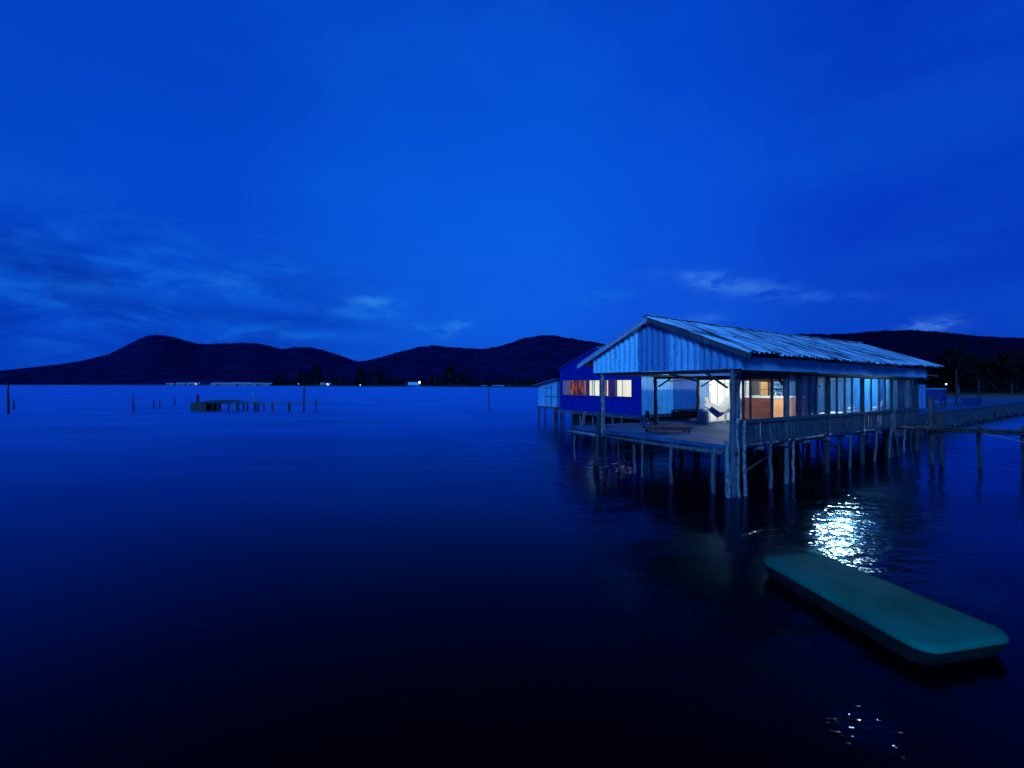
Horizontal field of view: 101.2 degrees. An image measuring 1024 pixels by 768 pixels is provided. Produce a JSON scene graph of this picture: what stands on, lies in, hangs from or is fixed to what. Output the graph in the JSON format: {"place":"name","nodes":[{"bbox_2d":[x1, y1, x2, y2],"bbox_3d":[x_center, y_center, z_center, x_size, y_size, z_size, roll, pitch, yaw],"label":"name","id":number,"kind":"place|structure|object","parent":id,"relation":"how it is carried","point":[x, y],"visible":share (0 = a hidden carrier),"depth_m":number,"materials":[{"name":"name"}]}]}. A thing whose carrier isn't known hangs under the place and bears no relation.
{"place":"outdoors","nodes":[
{"label":"outdoors","id":0,"kind":"place"},
{"bbox_2d":[0,335,355,384],"bbox_3d":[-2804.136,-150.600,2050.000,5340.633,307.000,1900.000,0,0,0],"label":"hill ridge","id":1,"kind":"structure","parent":0,"point":[156,360],"depth_m":1639.13,"materials":[{"name":"green plant"}]},
{"bbox_2d":[296,335,605,384],"bbox_3d":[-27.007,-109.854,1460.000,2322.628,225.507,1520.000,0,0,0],"label":"hill ridge","id":2,"kind":"structure","parent":0,"point":[544,357],"depth_m":1232.18,"materials":[{"name":"plant"}]},
{"bbox_2d":[0,385,1023,767],"bbox_3d":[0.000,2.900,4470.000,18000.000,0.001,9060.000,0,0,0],"label":"sea water","id":3,"kind":"structure","parent":0,"point":[410,577],"depth_m":5.94,"materials":[{"name":"blue liquid"}]},
{"bbox_2d":[7,382,9,413],"bbox_3d":[-49.191,1.671,41.098,0.208,3.662,0.188,0,0,21],"label":"wooden post","id":4,"kind":"object","parent":3,"relation":"in","point":[8,405],"visible":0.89,"depth_m":41.05,"materials":[{"name":"brown wood"}]},
{"bbox_2d":[132,395,133,412],"bbox_3d":[-38.314,2.317,42.568,0.172,2.371,0.149,0,0,26],"label":"wooden post","id":5,"kind":"object","parent":3,"relation":"in","point":[133,404],"visible":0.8,"depth_m":42.52,"materials":[{"name":"brown wood"}]},
{"bbox_2d":[190,387,318,410],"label":"fish platform","id":6,"kind":"structure","parent":3,"relation":"on","point":[197,405],"depth_m":45.30,"materials":[{"name":"brown wood"}]},
{"bbox_2d":[532,378,561,425],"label":"outhouse","id":7,"kind":"structure","parent":3,"relation":"in","point":[549,394],"depth_m":29.69,"materials":[{"name":"grey wood"}]},
{"bbox_2d":[551,347,735,430],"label":"blue house","id":8,"kind":"structure","parent":3,"relation":"in","point":[628,399],"depth_m":23.27,"materials":[{"name":"paint"}]},
{"bbox_2d":[561,379,631,397],"bbox_3d":[4.692,0.230,24.278,0.100,0.950,5.756,0,0,-32],"label":"window","id":9,"kind":"structure","parent":8,"relation":"in","point":[616,387],"depth_m":24.01,"materials":[{"name":"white glass"}]},
{"bbox_2d":[565,314,944,497],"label":"stilt house","id":10,"kind":"structure","parent":3,"relation":"on","point":[880,385],"depth_m":13.57,"materials":[{"name":"wood"}]},
{"bbox_2d":[642,418,648,427],"bbox_3d":[4.928,1.446,15.492,0.275,0.347,0.254,0,0,-32],"label":"bucket","id":11,"kind":"object","parent":10,"relation":"on","point":[645,422],"visible":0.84,"depth_m":15.41,"materials":[{"name":"paint"}]},
{"bbox_2d":[643,425,692,433],"bbox_3d":[5.096,1.491,13.823,1.443,0.219,0.605,0,0,6],"label":"table","id":12,"kind":"object","parent":10,"relation":"on","point":[683,428],"visible":1,"depth_m":13.57,"materials":[{"name":"red wood"}]},
{"bbox_2d":[698,408,708,424],"bbox_3d":[7.870,1.330,17.295,0.440,0.640,0.440,0,0,-32],"label":"barrel","id":13,"kind":"object","parent":10,"relation":"on","point":[703,416],"visible":0.94,"depth_m":17.12,"materials":[{"name":"blue plastic"}]},
{"bbox_2d":[702,395,729,417],"bbox_3d":[8.134,0.868,16.598,2.217,0.905,0.801,0,0,-32],"label":"hammock","id":14,"kind":"object","parent":10,"relation":"hanging from","point":[720,409],"visible":0.95,"depth_m":16.29,"materials":[{"name":"white fabric"}]},
{"bbox_2d":[724,408,741,422],"bbox_3d":[9.174,1.228,17.497,0.628,0.884,0.539,0,0,-2],"label":"plastic chair","id":15,"kind":"object","parent":10,"relation":"on","point":[727,411],"visible":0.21,"depth_m":17.49,"materials":[{"name":"white plastic"}]},
{"bbox_2d":[760,381,767,395],"bbox_3d":[12.405,0.690,20.589,0.958,1.820,0.060,0,0,-32],"label":"ply door","id":16,"kind":"structure","parent":10,"relation":"in","point":[763,385],"depth_m":20.45,"materials":[{"name":"brown wood"}]},
{"bbox_2d":[741,396,795,418],"bbox_3d":[11.958,1.124,19.232,2.980,1.120,1.360,0,0,-32],"label":"bar counter","id":17,"kind":"object","parent":10,"relation":"on","point":[760,406],"visible":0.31,"depth_m":18.36,"materials":[{"name":"brown wood"}]},
{"bbox_2d":[788,375,827,415],"bbox_3d":[9.148,0.359,13.015,2.640,1.270,0.070,0,0,-32],"label":"window","id":18,"kind":"structure","parent":10,"relation":"in","point":[806,386],"depth_m":13.05,"materials":[{"name":"glass"}]},
{"bbox_2d":[830,377,861,413],"bbox_3d":[11.489,0.386,14.494,2.680,1.270,0.070,0,0,-32],"label":"window","id":19,"kind":"structure","parent":10,"relation":"in","point":[854,406],"depth_m":14.74,"materials":[{"name":"glass"}]},
{"bbox_2d":[864,378,890,411],"bbox_3d":[13.897,0.414,16.018,2.780,1.270,0.070,0,0,-32],"label":"window","id":20,"kind":"structure","parent":10,"relation":"in","point":[883,386],"depth_m":16.05,"materials":[{"name":"glass"}]},
{"bbox_2d":[893,379,916,409],"bbox_3d":[16.422,0.443,17.622,3.000,1.270,0.070,0,0,-32],"label":"window","id":21,"kind":"structure","parent":10,"relation":"in","point":[901,396],"depth_m":17.60,"materials":[{"name":"glass"}]},
{"bbox_2d":[763,553,1008,665],"bbox_3d":[4.530,2.825,5.460,1.225,0.429,2.309,0,0,-11],"label":"floating foam mat","id":22,"kind":"object","parent":3,"relation":"on","point":[909,625],"visible":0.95,"depth_m":4.91,"materials":[{"name":"paint"}]},
{"bbox_2d":[882,399,1023,443],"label":"plank pier","id":23,"kind":"structure","parent":3,"relation":"in","point":[958,414],"depth_m":29.32,"materials":[{"name":"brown wood"}]},
{"bbox_2d":[918,385,925,408],"bbox_3d":[25.885,0.815,26.724,0.090,1.550,0.600,0,0,-32],"label":"sheet panel","id":24,"kind":"object","parent":23,"relation":"on","point":[922,396],"visible":0.62,"depth_m":26.58,"materials":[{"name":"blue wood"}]},
{"bbox_2d":[926,388,946,408],"bbox_3d":[27.915,0.940,27.712,1.040,1.300,0.840,0,0,-32],"label":"small hut","id":25,"kind":"object","parent":23,"relation":"on","point":[939,394],"visible":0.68,"depth_m":27.40,"materials":[{"name":"paint"}]},
{"bbox_2d":[955,369,957,404],"bbox_3d":[34.245,0.215,32.430,0.120,2.751,0.120,0,0,-10],"label":"pole","id":26,"kind":"object","parent":23,"relation":"on","point":[956,384],"visible":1,"depth_m":32.41,"materials":[{"name":"brown wood"}]},
{"bbox_2d":[960,398,981,405],"bbox_3d":[34.604,1.329,31.711,1.560,0.538,0.860,0,0,-32],"label":"crate","id":27,"kind":"object","parent":23,"relation":"on","point":[972,401],"visible":0.89,"depth_m":31.31,"materials":[{"name":"paint"}]},
{"bbox_2d":[978,379,979,397],"bbox_3d":[40.078,0.566,36.123,0.120,2.051,0.120,0,0,-10],"label":"pole","id":28,"kind":"object","parent":23,"relation":"on","point":[978,389],"visible":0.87,"depth_m":36.12,"materials":[{"name":"brown wood"}]},
{"bbox_2d":[900,396,1023,471],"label":"gangway","id":29,"kind":"object","parent":3,"relation":"on","point":[941,429],"visible":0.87,"depth_m":14.87,"materials":[{"name":"brown wood"}]},
{"bbox_2d":[0,0,1023,369],"label":"sky","id":30,"kind":"structure","parent":0,"point":[356,180],"materials":[{"name":"blue"}]},
{"bbox_2d":[190,385,1023,398],"bbox_3d":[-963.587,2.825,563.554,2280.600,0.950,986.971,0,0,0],"label":"beach","id":31,"kind":"structure","parent":0,"point":[991,397],"depth_m":88.40,"materials":[{"name":"sand"}]},
{"bbox_2d":[202,382,1023,395],"bbox_3d":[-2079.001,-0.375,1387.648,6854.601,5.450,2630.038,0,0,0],"label":"shore land","id":32,"kind":"structure","parent":0,"point":[1021,393],"depth_m":93.16,"materials":[{"name":"soil"}]},
{"bbox_2d":[186,382,201,384],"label":"shore house","id":33,"kind":"structure","parent":32,"relation":"on","point":[194,383],"depth_m":787.97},
{"bbox_2d":[210,383,229,385],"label":"shore house","id":34,"kind":"structure","parent":32,"relation":"on","point":[219,384],"depth_m":713.10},
{"bbox_2d":[230,382,251,385],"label":"shore house","id":35,"kind":"structure","parent":32,"relation":"on","point":[240,383],"depth_m":665.35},
{"bbox_2d":[250,383,273,385],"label":"shore house","id":36,"kind":"structure","parent":32,"relation":"on","point":[261,384],"depth_m":614.68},
{"bbox_2d":[273,374,286,384],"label":"shore tree","id":37,"kind":"object","parent":32,"relation":"on","point":[280,378],"visible":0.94,"depth_m":615.91,"materials":[{"name":"green plant"}]},
{"bbox_2d":[295,370,310,383],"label":"shore tree","id":38,"kind":"object","parent":32,"relation":"on","point":[304,372],"visible":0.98,"depth_m":578.09,"materials":[{"name":"green plant"}]},
{"bbox_2d":[307,363,325,385],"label":"shore tree","id":39,"kind":"object","parent":32,"relation":"on","point":[314,374],"visible":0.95,"depth_m":556.69,"materials":[{"name":"green plant"}]},
{"bbox_2d":[319,383,331,385],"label":"shore house","id":40,"kind":"structure","parent":32,"relation":"on","point":[324,384],"depth_m":527.65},
{"bbox_2d":[328,373,347,385],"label":"shore tree","id":41,"kind":"object","parent":32,"relation":"on","point":[342,377],"visible":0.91,"depth_m":526.17,"materials":[{"name":"green plant"}]},
{"bbox_2d":[353,366,367,385],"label":"shore tree","id":42,"kind":"object","parent":32,"relation":"on","point":[361,371],"visible":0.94,"depth_m":507.26,"materials":[{"name":"green plant"}]},
{"bbox_2d":[364,366,386,384],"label":"shore tree","id":43,"kind":"object","parent":32,"relation":"on","point":[378,373],"visible":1,"depth_m":492.96,"materials":[{"name":"green plant"}]},
{"bbox_2d":[385,375,403,384],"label":"shore tree","id":44,"kind":"object","parent":32,"relation":"on","point":[390,381],"visible":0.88,"depth_m":473.86,"materials":[{"name":"green plant"}]},
{"bbox_2d":[255,379,545,386],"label":"shore thicket","id":45,"kind":"object","parent":32,"relation":"on","point":[369,382],"visible":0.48,"depth_m":482.00,"materials":[{"name":"green plant"}]},
{"bbox_2d":[408,382,419,385],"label":"shore house","id":46,"kind":"structure","parent":32,"relation":"on","point":[413,383],"depth_m":444.73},
{"bbox_2d":[425,374,441,384],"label":"shore tree","id":47,"kind":"object","parent":32,"relation":"on","point":[434,379],"visible":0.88,"depth_m":439.39,"materials":[{"name":"green plant"}]},
{"bbox_2d":[441,363,457,385],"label":"shore tree","id":48,"kind":"object","parent":32,"relation":"on","point":[449,369],"visible":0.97,"depth_m":425.42,"materials":[{"name":"green plant"}]},
{"bbox_2d":[456,370,474,381],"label":"shore tree","id":49,"kind":"object","parent":32,"relation":"on","point":[461,375],"visible":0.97,"depth_m":410.69,"materials":[{"name":"green plant"}]},
{"bbox_2d":[932,345,994,392],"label":"waterside tree","id":50,"kind":"object","parent":32,"relation":"on","point":[955,359],"visible":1,"depth_m":90.97,"materials":[{"name":"green plant"}]},
{"bbox_2d":[918,374,1023,393],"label":"bank thicket","id":51,"kind":"object","parent":32,"relation":"on","point":[998,388],"visible":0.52,"depth_m":91.60,"materials":[{"name":"green plant"}]},
{"bbox_2d":[954,370,993,388],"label":"waterside tree","id":52,"kind":"object","parent":32,"relation":"on","point":[967,383],"visible":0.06,"depth_m":99.14,"materials":[{"name":"green plant"}]},
{"bbox_2d":[964,354,1004,391],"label":"waterside tree","id":53,"kind":"object","parent":32,"relation":"on","point":[984,371],"visible":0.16,"depth_m":95.45,"materials":[{"name":"green plant"}]},
{"bbox_2d":[984,347,1023,392],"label":"waterside tree","id":54,"kind":"object","parent":32,"relation":"on","point":[1015,365],"visible":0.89,"depth_m":90.40,"materials":[{"name":"green plant"}]},
{"bbox_2d":[1008,362,1023,385],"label":"waterside tree","id":55,"kind":"object","parent":32,"relation":"on","point":[1017,380],"visible":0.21,"depth_m":88.87,"materials":[{"name":"green plant"}]},
{"bbox_2d":[741,330,1023,381],"bbox_3d":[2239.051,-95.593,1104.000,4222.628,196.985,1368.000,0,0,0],"label":"hill ridge","id":56,"kind":"structure","parent":0,"point":[929,346],"depth_m":1132.24,"materials":[{"name":"plant"}]}
]}

